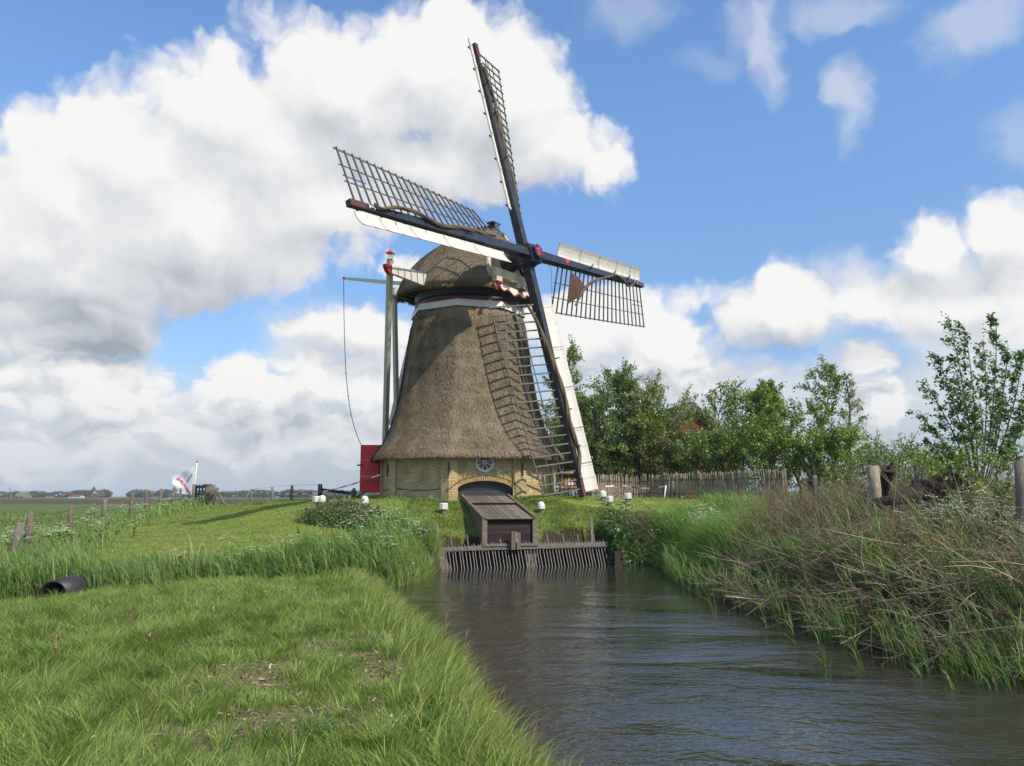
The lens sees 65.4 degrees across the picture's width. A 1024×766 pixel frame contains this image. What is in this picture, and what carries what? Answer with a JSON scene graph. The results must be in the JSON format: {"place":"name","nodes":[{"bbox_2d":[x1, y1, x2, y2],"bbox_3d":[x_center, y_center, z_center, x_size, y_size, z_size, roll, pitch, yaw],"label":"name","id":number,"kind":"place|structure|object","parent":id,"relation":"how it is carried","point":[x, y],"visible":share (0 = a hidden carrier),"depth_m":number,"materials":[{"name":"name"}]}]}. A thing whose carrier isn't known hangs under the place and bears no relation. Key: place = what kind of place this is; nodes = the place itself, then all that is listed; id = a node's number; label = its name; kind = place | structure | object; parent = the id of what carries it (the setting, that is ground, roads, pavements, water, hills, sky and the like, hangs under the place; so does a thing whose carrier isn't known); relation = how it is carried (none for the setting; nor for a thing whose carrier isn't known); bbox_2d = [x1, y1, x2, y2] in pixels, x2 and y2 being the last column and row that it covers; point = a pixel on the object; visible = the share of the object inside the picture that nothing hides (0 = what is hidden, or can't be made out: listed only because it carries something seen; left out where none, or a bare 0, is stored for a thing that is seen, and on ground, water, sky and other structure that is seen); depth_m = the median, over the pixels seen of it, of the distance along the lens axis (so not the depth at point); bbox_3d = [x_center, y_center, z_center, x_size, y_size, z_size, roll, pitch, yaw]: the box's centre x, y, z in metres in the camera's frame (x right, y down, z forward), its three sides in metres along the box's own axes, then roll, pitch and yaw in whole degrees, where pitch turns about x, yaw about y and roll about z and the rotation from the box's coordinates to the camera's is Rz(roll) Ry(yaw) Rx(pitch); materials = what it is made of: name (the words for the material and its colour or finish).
{"place":"outdoors","nodes":[
{"label":"outdoors","id":0,"kind":"place"},
{"bbox_2d":[0,494,706,568],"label":"pasture grass","id":1,"kind":"structure","parent":0,"point":[134,517],"depth_m":29.57,"materials":[{"name":"green plant"}]},
{"bbox_2d":[0,495,1023,765],"bbox_3d":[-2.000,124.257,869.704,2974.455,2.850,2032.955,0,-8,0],"label":"ground","id":2,"kind":"structure","parent":0,"point":[92,505],"depth_m":15.45,"materials":[{"name":"green plant"}]},
{"bbox_2d":[5,488,15,497],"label":"windmill","id":3,"kind":"object","parent":2,"relation":"on","point":[11,494],"visible":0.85,"depth_m":632.69,"materials":[{"name":"grey brick"}]},
{"bbox_2d":[10,522,24,552],"bbox_3d":[-12.341,4.099,19.825,0.353,1.276,0.200,0,-8,0],"label":"leaning post","id":4,"kind":"object","parent":2,"relation":"on","point":[17,535],"visible":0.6,"depth_m":19.80,"materials":[{"name":"grey wood"}]},
{"bbox_2d":[14,492,32,497],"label":"barn","id":5,"kind":"structure","parent":2,"relation":"on","point":[23,495],"depth_m":633.05,"materials":[{"name":"white"}]},
{"bbox_2d":[38,575,86,599],"bbox_3d":[-9.121,4.256,16.223,0.594,0.622,0.755,0,-8,0],"label":"drain pipe","id":6,"kind":"object","parent":2,"relation":"on","point":[72,582],"visible":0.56,"depth_m":16.20,"materials":[{"name":"black plastic"}]},
{"bbox_2d":[68,495,84,497],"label":"barn","id":7,"kind":"structure","parent":2,"relation":"on","point":[76,496],"depth_m":617.65,"materials":[{"name":"white paint"}]},
{"bbox_2d":[91,491,105,497],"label":"farmhouse","id":8,"kind":"object","parent":2,"relation":"on","point":[98,494],"visible":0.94,"depth_m":615.03,"materials":[{"name":"red brick"}]},
{"bbox_2d":[24,488,190,547],"bbox_3d":[-16.988,5.783,36.028,0.694,2.279,31.047,2,-8,-14],"label":"wire fence","id":9,"kind":"object","parent":2,"relation":"on","point":[29,523],"visible":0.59,"depth_m":30.91,"materials":[{"name":"wood"}]},
{"bbox_2d":[171,461,197,494],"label":"flag","id":10,"kind":"object","parent":2,"relation":"on","point":[185,480],"visible":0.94,"depth_m":51.68,"materials":[{"name":"white fabric"}]},
{"bbox_2d":[191,484,204,501],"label":"field gate","id":11,"kind":"structure","parent":2,"relation":"on","point":[194,491],"depth_m":50.35,"materials":[{"name":"grey wood"}]},
{"bbox_2d":[204,484,210,504],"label":"gate post","id":12,"kind":"object","parent":2,"relation":"on","point":[207,490],"visible":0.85,"depth_m":48.91,"materials":[{"name":"wood"}]},
{"bbox_2d":[0,532,418,591],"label":"dry canes","id":13,"kind":"object","parent":2,"relation":"on","point":[137,553],"visible":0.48,"depth_m":18.36,"materials":[{"name":"plant"}]},
{"bbox_2d":[208,484,214,504],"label":"gate post","id":14,"kind":"object","parent":2,"relation":"on","point":[212,491],"visible":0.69,"depth_m":48.45,"materials":[{"name":"beige wood"}]},
{"bbox_2d":[210,487,218,504],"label":"gate post","id":15,"kind":"object","parent":2,"relation":"on","point":[216,490],"visible":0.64,"depth_m":48.05,"materials":[{"name":"wood"}]},
{"bbox_2d":[218,494,225,504],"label":"strut","id":16,"kind":"object","parent":2,"relation":"on","point":[221,499],"visible":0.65,"depth_m":47.76,"materials":[{"name":"wood"}]},
{"bbox_2d":[45,632,426,765],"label":"dry litter","id":17,"kind":"object","parent":2,"relation":"on","point":[264,716],"visible":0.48,"depth_m":6.76,"materials":[{"name":"beige plant"}]},
{"bbox_2d":[3,600,486,761],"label":"broad leaf weeds","id":18,"kind":"object","parent":2,"relation":"on","point":[325,728],"visible":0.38,"depth_m":5.81,"materials":[{"name":"green plant"}]},
{"bbox_2d":[121,634,426,754],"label":"soil clods","id":19,"kind":"object","parent":2,"relation":"on","point":[180,729],"visible":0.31,"depth_m":6.96,"materials":[{"name":"soil"}]},
{"bbox_2d":[91,585,495,761],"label":"buttercups","id":20,"kind":"object","parent":2,"relation":"on","point":[266,604],"visible":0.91,"depth_m":11.21,"materials":[{"name":"yellow plant"}]},
{"bbox_2d":[0,564,604,765],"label":"bank grass","id":21,"kind":"structure","parent":2,"relation":"on","point":[163,605],"depth_m":6.89,"materials":[{"name":"green plant"}]},
{"bbox_2d":[250,484,355,501],"bbox_3d":[-11.980,6.019,41.625,1.624,1.329,13.912,6,-10,-37],"label":"wire fence","id":22,"kind":"object","parent":2,"relation":"on","point":[320,488],"visible":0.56,"depth_m":38.12,"materials":[{"name":"wood"}]},
{"bbox_2d":[55,569,552,765],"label":"seed heads","id":23,"kind":"object","parent":2,"relation":"on","point":[502,693],"visible":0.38,"depth_m":7.45,"materials":[{"name":"beige plant"}]},
{"bbox_2d":[312,496,319,505],"bbox_3d":[-6.996,4.302,28.529,0.272,0.516,0.272,-5,-9,31],"label":"bollard","id":24,"kind":"object","parent":2,"relation":"on","point":[315,499],"visible":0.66,"depth_m":28.44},
{"bbox_2d":[318,495,325,502],"bbox_3d":[-6.776,4.280,28.481,0.270,0.556,0.270,0,-8,0],"label":"bollard","id":25,"kind":"object","parent":2,"relation":"on","point":[322,497],"visible":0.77,"depth_m":28.40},
{"bbox_2d":[350,490,355,496],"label":"bollard","id":26,"kind":"object","parent":2,"relation":"on","point":[352,493],"visible":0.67,"depth_m":33.09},
{"bbox_2d":[287,496,422,541],"bbox_3d":[-4.824,4.594,24.662,5.449,2.264,2.218,-6,-10,38],"label":"bramble mound","id":27,"kind":"object","parent":2,"relation":"on","point":[340,510],"visible":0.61,"depth_m":24.70,"materials":[{"name":"green plant"}]},
{"bbox_2d":[361,496,368,502],"bbox_3d":[-5.065,4.152,27.439,0.270,0.556,0.270,0,-8,0],"label":"bollard","id":28,"kind":"object","parent":2,"relation":"on","point":[365,498],"visible":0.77,"depth_m":27.36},
{"bbox_2d":[74,494,707,559],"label":"lawn grass","id":29,"kind":"structure","parent":2,"relation":"on","point":[271,508],"depth_m":26.80,"materials":[{"name":"green plant"}]},
{"bbox_2d":[0,489,799,497],"bbox_3d":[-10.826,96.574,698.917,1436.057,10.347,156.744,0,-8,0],"label":"wood","id":30,"kind":"object","parent":2,"relation":"on","point":[137,493],"visible":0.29,"depth_m":720.70,"materials":[{"name":"green plant"}]},
{"bbox_2d":[439,503,447,514],"bbox_3d":[-2.302,4.292,26.813,0.272,0.516,0.272,2,-8,-16],"label":"bollard","id":31,"kind":"object","parent":2,"relation":"on","point":[443,507],"visible":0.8,"depth_m":26.73,"materials":[{"name":"white plastic"}]},
{"bbox_2d":[333,37,644,501],"bbox_3d":[-0.778,-4.639,30.781,14.313,19.002,15.401,0,-8,0],"label":"windmill","id":32,"kind":"object","parent":2,"relation":"on","point":[465,418],"visible":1,"depth_m":29.85,"materials":[{"name":"brown plant"}]},
{"bbox_2d":[252,474,379,494],"bbox_3d":[-9.872,4.832,37.379,0.394,0.802,15.352,6,-10,-36],"label":"barrier tape","id":33,"kind":"object","parent":32,"relation":"attached to","point":[316,492],"visible":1,"depth_m":35.55,"materials":[{"name":"red plastic"}]},
{"bbox_2d":[354,445,380,497],"bbox_3d":[-5.904,3.610,32.110,1.251,2.242,0.262,2,-8,-14],"label":"red door","id":34,"kind":"structure","parent":32,"relation":"in","point":[368,469],"depth_m":32.13,"materials":[{"name":"paint"}]},
{"bbox_2d":[475,457,493,471],"bbox_3d":[-0.980,2.837,28.501,0.690,0.690,0.110,2,-8,-15],"label":"rose window","id":35,"kind":"structure","parent":32,"relation":"in","point":[482,464],"depth_m":28.46,"materials":[{"name":"white paint"}]},
{"bbox_2d":[458,481,512,497],"bbox_3d":[-1.004,4.013,28.537,2.200,1.040,0.072,2,-8,-15],"label":"arch door","id":36,"kind":"structure","parent":32,"relation":"in","point":[476,488],"depth_m":28.56,"materials":[{"name":"grey wood"}]},
{"bbox_2d":[368,491,650,564],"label":"mound grass","id":37,"kind":"structure","parent":2,"relation":"on","point":[524,497],"depth_m":27.33,"materials":[{"name":"green plant"}]},
{"bbox_2d":[0,486,1023,583],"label":"cow parsley","id":38,"kind":"object","parent":2,"relation":"on","point":[997,514],"depth_m":21.10,"materials":[{"name":"white plant"}]},
{"bbox_2d":[438,546,620,570],"bbox_3d":[0.362,5.809,25.380,5.948,1.240,1.920,2,-8,-15],"label":"fence","id":39,"kind":"object","parent":2,"relation":"on","point":[616,559],"visible":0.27,"depth_m":25.36,"materials":[{"name":"wood"}]},
{"bbox_2d":[460,494,537,550],"bbox_3d":[-0.500,4.589,26.619,1.800,1.764,3.454,2,-8,-15],"label":"sluice box","id":40,"kind":"object","parent":39,"relation":"on","point":[496,519],"visible":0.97,"depth_m":25.26,"materials":[{"name":"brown wood"}]},
{"bbox_2d":[510,531,520,549],"bbox_3d":[0.110,4.897,24.818,0.305,0.552,0.155,2,-8,-15],"label":"post stub","id":41,"kind":"object","parent":40,"relation":"on","point":[515,537],"visible":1,"depth_m":24.76,"materials":[{"name":"wood"}]},
{"bbox_2d":[443,532,608,568],"bbox_3d":[0.470,5.410,24.944,5.503,1.479,0.607,2,-8,-15],"label":"trash rack","id":42,"kind":"object","parent":39,"relation":"attached to","point":[539,546],"visible":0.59,"depth_m":24.99,"materials":[{"name":"weathered wood"}]},
{"bbox_2d":[537,501,544,513],"bbox_3d":[0.998,4.340,27.362,0.270,0.556,0.270,0,-8,0],"label":"bollard","id":43,"kind":"object","parent":2,"relation":"on","point":[541,506],"visible":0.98,"depth_m":27.28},
{"bbox_2d":[550,416,571,494],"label":"willow tree","id":44,"kind":"object","parent":2,"relation":"on","point":[557,468],"visible":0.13,"depth_m":46.46,"materials":[{"name":"green plant"}]},
{"bbox_2d":[538,334,586,494],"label":"poplar tree","id":45,"kind":"object","parent":2,"relation":"on","point":[573,353],"visible":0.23,"depth_m":49.58,"materials":[{"name":"green plant"}]},
{"bbox_2d":[561,472,577,495],"bbox_3d":[2.738,4.969,38.180,0.840,1.415,0.400,0,-8,0],"label":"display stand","id":46,"kind":"object","parent":2,"relation":"on","point":[568,478],"visible":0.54,"depth_m":38.21,"materials":[{"name":"multicoloured"}]},
{"bbox_2d":[555,484,598,495],"bbox_3d":[2.735,4.907,35.124,0.526,0.918,3.264,6,-10,-37],"label":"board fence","id":47,"kind":"object","parent":2,"relation":"on","point":[567,488],"visible":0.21,"depth_m":35.34,"materials":[{"name":"grey wood"}]},
{"bbox_2d":[541,388,615,493],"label":"willow tree","id":48,"kind":"object","parent":2,"relation":"on","point":[559,439],"visible":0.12,"depth_m":45.60,"materials":[{"name":"green plant"}]},
{"bbox_2d":[590,518,593,563],"bbox_3d":[2.622,5.537,26.084,0.123,2.237,0.095,0,-8,0],"label":"stake","id":49,"kind":"object","parent":2,"relation":"on","point":[591,530],"visible":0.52,"depth_m":26.13,"materials":[{"name":"grey wood"}]},
{"bbox_2d":[547,357,656,494],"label":"alder tree","id":50,"kind":"object","parent":2,"relation":"on","point":[603,404],"visible":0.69,"depth_m":43.09,"materials":[{"name":"green plant"}]},
{"bbox_2d":[599,490,605,501],"bbox_3d":[3.371,4.257,29.596,0.270,0.556,0.270,0,-8,0],"label":"bollard","id":51,"kind":"object","parent":2,"relation":"on","point":[602,493],"visible":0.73,"depth_m":29.52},
{"bbox_2d":[605,496,612,506],"bbox_3d":[3.516,4.348,28.876,0.272,0.516,0.272,-5,-9,31],"label":"bollard","id":52,"kind":"object","parent":2,"relation":"on","point":[610,498],"visible":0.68,"depth_m":28.79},
{"bbox_2d":[623,493,631,503],"bbox_3d":[4.290,4.348,29.633,0.272,0.516,0.272,2,-8,-16],"label":"bollard","id":53,"kind":"object","parent":2,"relation":"on","point":[627,498],"visible":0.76,"depth_m":29.55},
{"bbox_2d":[600,496,674,555],"bbox_3d":[4.262,4.700,26.452,3.156,1.979,2.367,0,-8,0],"label":"bush","id":54,"kind":"object","parent":2,"relation":"on","point":[642,520],"visible":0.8,"depth_m":26.33,"materials":[{"name":"plant"}]},
{"bbox_2d":[596,396,696,496],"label":"alder tree","id":55,"kind":"object","parent":2,"relation":"on","point":[655,427],"visible":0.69,"depth_m":42.38,"materials":[{"name":"green plant"}]},
{"bbox_2d":[603,367,703,498],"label":"willow tree","id":56,"kind":"object","parent":2,"relation":"on","point":[647,395],"visible":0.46,"depth_m":43.41,"materials":[{"name":"green plant"}]},
{"bbox_2d":[577,498,739,565],"bbox_3d":[5.498,5.134,26.386,4.881,2.608,5.091,8,-11,-44],"label":"herb patch","id":57,"kind":"object","parent":2,"relation":"on","point":[611,532],"visible":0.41,"depth_m":25.93,"materials":[{"name":"green plant"}]},
{"bbox_2d":[620,427,700,497],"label":"hazel bush","id":58,"kind":"object","parent":2,"relation":"on","point":[658,446],"visible":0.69,"depth_m":41.46,"materials":[{"name":"green plant"}]},
{"bbox_2d":[604,402,741,498],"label":"brick house","id":59,"kind":"structure","parent":2,"relation":"on","point":[698,423],"depth_m":50.05,"materials":[{"name":"tile"}]},
{"bbox_2d":[590,468,786,499],"bbox_3d":[7.220,4.326,32.490,8.012,1.579,1.934,-5,-9,29],"label":"paling fence","id":60,"kind":"object","parent":2,"relation":"on","point":[679,489],"visible":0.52,"depth_m":32.43,"materials":[{"name":"wood"}]},
{"bbox_2d":[659,419,753,496],"bbox_3d":[9.848,3.877,39.817,4.246,4.291,4.578,4,-9,-27],"label":"hazel bush","id":61,"kind":"object","parent":2,"relation":"on","point":[701,444],"visible":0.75,"depth_m":39.20,"materials":[{"name":"green plant"}]},
{"bbox_2d":[684,376,759,486],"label":"aspen tree","id":62,"kind":"object","parent":2,"relation":"on","point":[731,399],"visible":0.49,"depth_m":42.09,"materials":[{"name":"green plant"}]},
{"bbox_2d":[709,402,808,495],"bbox_3d":[11.947,3.570,38.558,4.688,4.734,5.361,0,-8,0],"label":"hazel bush","id":63,"kind":"object","parent":2,"relation":"on","point":[759,442],"visible":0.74,"depth_m":38.41,"materials":[{"name":"green plant"}]},
{"bbox_2d":[735,378,792,496],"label":"maple tree","id":64,"kind":"object","parent":2,"relation":"on","point":[770,382],"visible":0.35,"depth_m":41.16,"materials":[{"name":"green plant"}]},
{"bbox_2d":[751,354,845,492],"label":"maple tree","id":65,"kind":"object","parent":2,"relation":"on","point":[813,407],"visible":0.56,"depth_m":41.34,"materials":[{"name":"green plant"}]},
{"bbox_2d":[596,472,1023,684],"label":"bank growth","id":66,"kind":"object","parent":2,"relation":"on","point":[693,540],"visible":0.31,"depth_m":17.67,"materials":[{"name":"green plant"}]},
{"bbox_2d":[812,475,816,512],"bbox_3d":[7.518,3.140,19.756,0.151,1.705,0.127,0,-8,0],"label":"bank post","id":67,"kind":"object","parent":2,"relation":"on","point":[813,479],"visible":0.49,"depth_m":19.80,"materials":[{"name":"grey wood"}]},
{"bbox_2d":[777,423,877,490],"bbox_3d":[14.828,3.881,37.924,3.710,4.042,4.007,7,-11,-42],"label":"hazel bush","id":68,"kind":"object","parent":2,"relation":"on","point":[828,442],"visible":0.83,"depth_m":37.30,"materials":[{"name":"green plant"}]},
{"bbox_2d":[674,418,1023,681],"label":"reeds","id":69,"kind":"object","parent":2,"relation":"on","point":[826,505],"visible":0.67,"depth_m":13.33,"materials":[{"name":"green plant"}]},
{"bbox_2d":[880,462,894,496],"bbox_3d":[7.496,1.951,16.023,0.253,0.706,0.491,1,-8,-7],"label":"hollow log","id":70,"kind":"object","parent":69,"relation":"on","point":[889,469],"visible":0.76,"depth_m":15.93,"materials":[{"name":"brown wood"}]},
{"bbox_2d":[871,468,961,506],"bbox_3d":[7.841,1.978,15.444,2.280,0.814,0.407,4,-9,-27],"label":"fallen trunk","id":71,"kind":"object","parent":69,"relation":"on","point":[931,484],"visible":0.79,"depth_m":15.35,"materials":[{"name":"brown wood"}]},
{"bbox_2d":[823,371,886,481],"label":"larch tree","id":72,"kind":"object","parent":2,"relation":"on","point":[847,399],"visible":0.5,"depth_m":41.30,"materials":[{"name":"green plant"}]},
{"bbox_2d":[838,432,912,484],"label":"scrub bush","id":73,"kind":"object","parent":2,"relation":"on","point":[869,459],"visible":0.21,"depth_m":43.75,"materials":[{"name":"green plant"}]},
{"bbox_2d":[867,465,883,535],"bbox_3d":[6.947,2.480,15.205,0.251,1.806,0.237,0,-8,0],"label":"bank post","id":74,"kind":"object","parent":2,"relation":"on","point":[874,482],"visible":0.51,"depth_m":15.20,"materials":[{"name":"grey wood"}]},
{"bbox_2d":[914,466,922,505],"bbox_3d":[9.597,2.752,18.802,0.260,1.602,0.212,0,-8,0],"label":"bank post","id":75,"kind":"object","parent":2,"relation":"on","point":[915,475],"visible":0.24,"depth_m":18.81,"materials":[{"name":"grey wood"}]},
{"bbox_2d":[878,447,970,484],"bbox_3d":[12.370,2.926,23.862,2.433,2.031,2.019,0,-8,0],"label":"willow sapling","id":76,"kind":"object","parent":2,"relation":"on","point":[923,463],"visible":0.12,"depth_m":23.77,"materials":[{"name":"green plant"}]},
{"bbox_2d":[864,426,1002,481],"bbox_3d":[20.282,4.296,40.019,5.473,4.180,5.622,2,-8,-12],"label":"scrub bush","id":77,"kind":"object","parent":2,"relation":"on","point":[910,454],"visible":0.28,"depth_m":39.87,"materials":[{"name":"green plant"}]},
{"bbox_2d":[905,311,1023,504],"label":"young maple","id":78,"kind":"object","parent":2,"relation":"on","point":[1015,431],"visible":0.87,"depth_m":17.06,"materials":[{"name":"green plant"}]},
{"bbox_2d":[916,432,1023,526],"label":"flowering bush","id":79,"kind":"object","parent":2,"relation":"on","point":[993,462],"visible":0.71,"depth_m":15.22,"materials":[{"name":"green plant"}]},
{"bbox_2d":[963,481,984,523],"bbox_3d":[8.908,2.534,15.399,0.488,1.304,0.212,0,-8,0],"label":"bank post","id":80,"kind":"object","parent":2,"relation":"on","point":[970,491],"visible":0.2,"depth_m":15.38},
{"bbox_2d":[1014,461,1023,547],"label":"bank post","id":81,"kind":"object","parent":2,"relation":"on","point":[1019,475],"visible":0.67,"depth_m":12.04,"materials":[{"name":"grey wood"}]},
{"bbox_3d":[6.130,4.473,32.041,0.175,0.719,0.057,0,-8,0],"label":"stake","id":82,"kind":"object","parent":2,"relation":"on","visible":0},
{"bbox_2d":[598,485,664,488],"bbox_3d":[4.956,4.272,32.840,2.827,0.163,0.658,-2,-8,16],"label":"barrier tape","id":83,"kind":"object","parent":82,"relation":"attached to","point":[630,486],"visible":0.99,"depth_m":33.01,"materials":[{"name":"white plastic"}]},
{"bbox_2d":[0,0,1023,496],"label":"sky","id":84,"kind":"structure","parent":0,"point":[787,183],"materials":[{"name":"blue"}]},
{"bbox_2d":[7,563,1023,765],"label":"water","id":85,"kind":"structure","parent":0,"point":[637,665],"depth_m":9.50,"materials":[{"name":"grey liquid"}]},
{"bbox_2d":[0,496,450,600],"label":"ditch reeds","id":86,"kind":"object","parent":85,"relation":"in","point":[373,558],"visible":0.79,"depth_m":18.88,"materials":[{"name":"green plant"}]},
{"bbox_2d":[657,477,1023,693],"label":"waterside reeds","id":87,"kind":"object","parent":85,"relation":"in","point":[679,574],"visible":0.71,"depth_m":12.01,"materials":[{"name":"green plant"}]}
]}

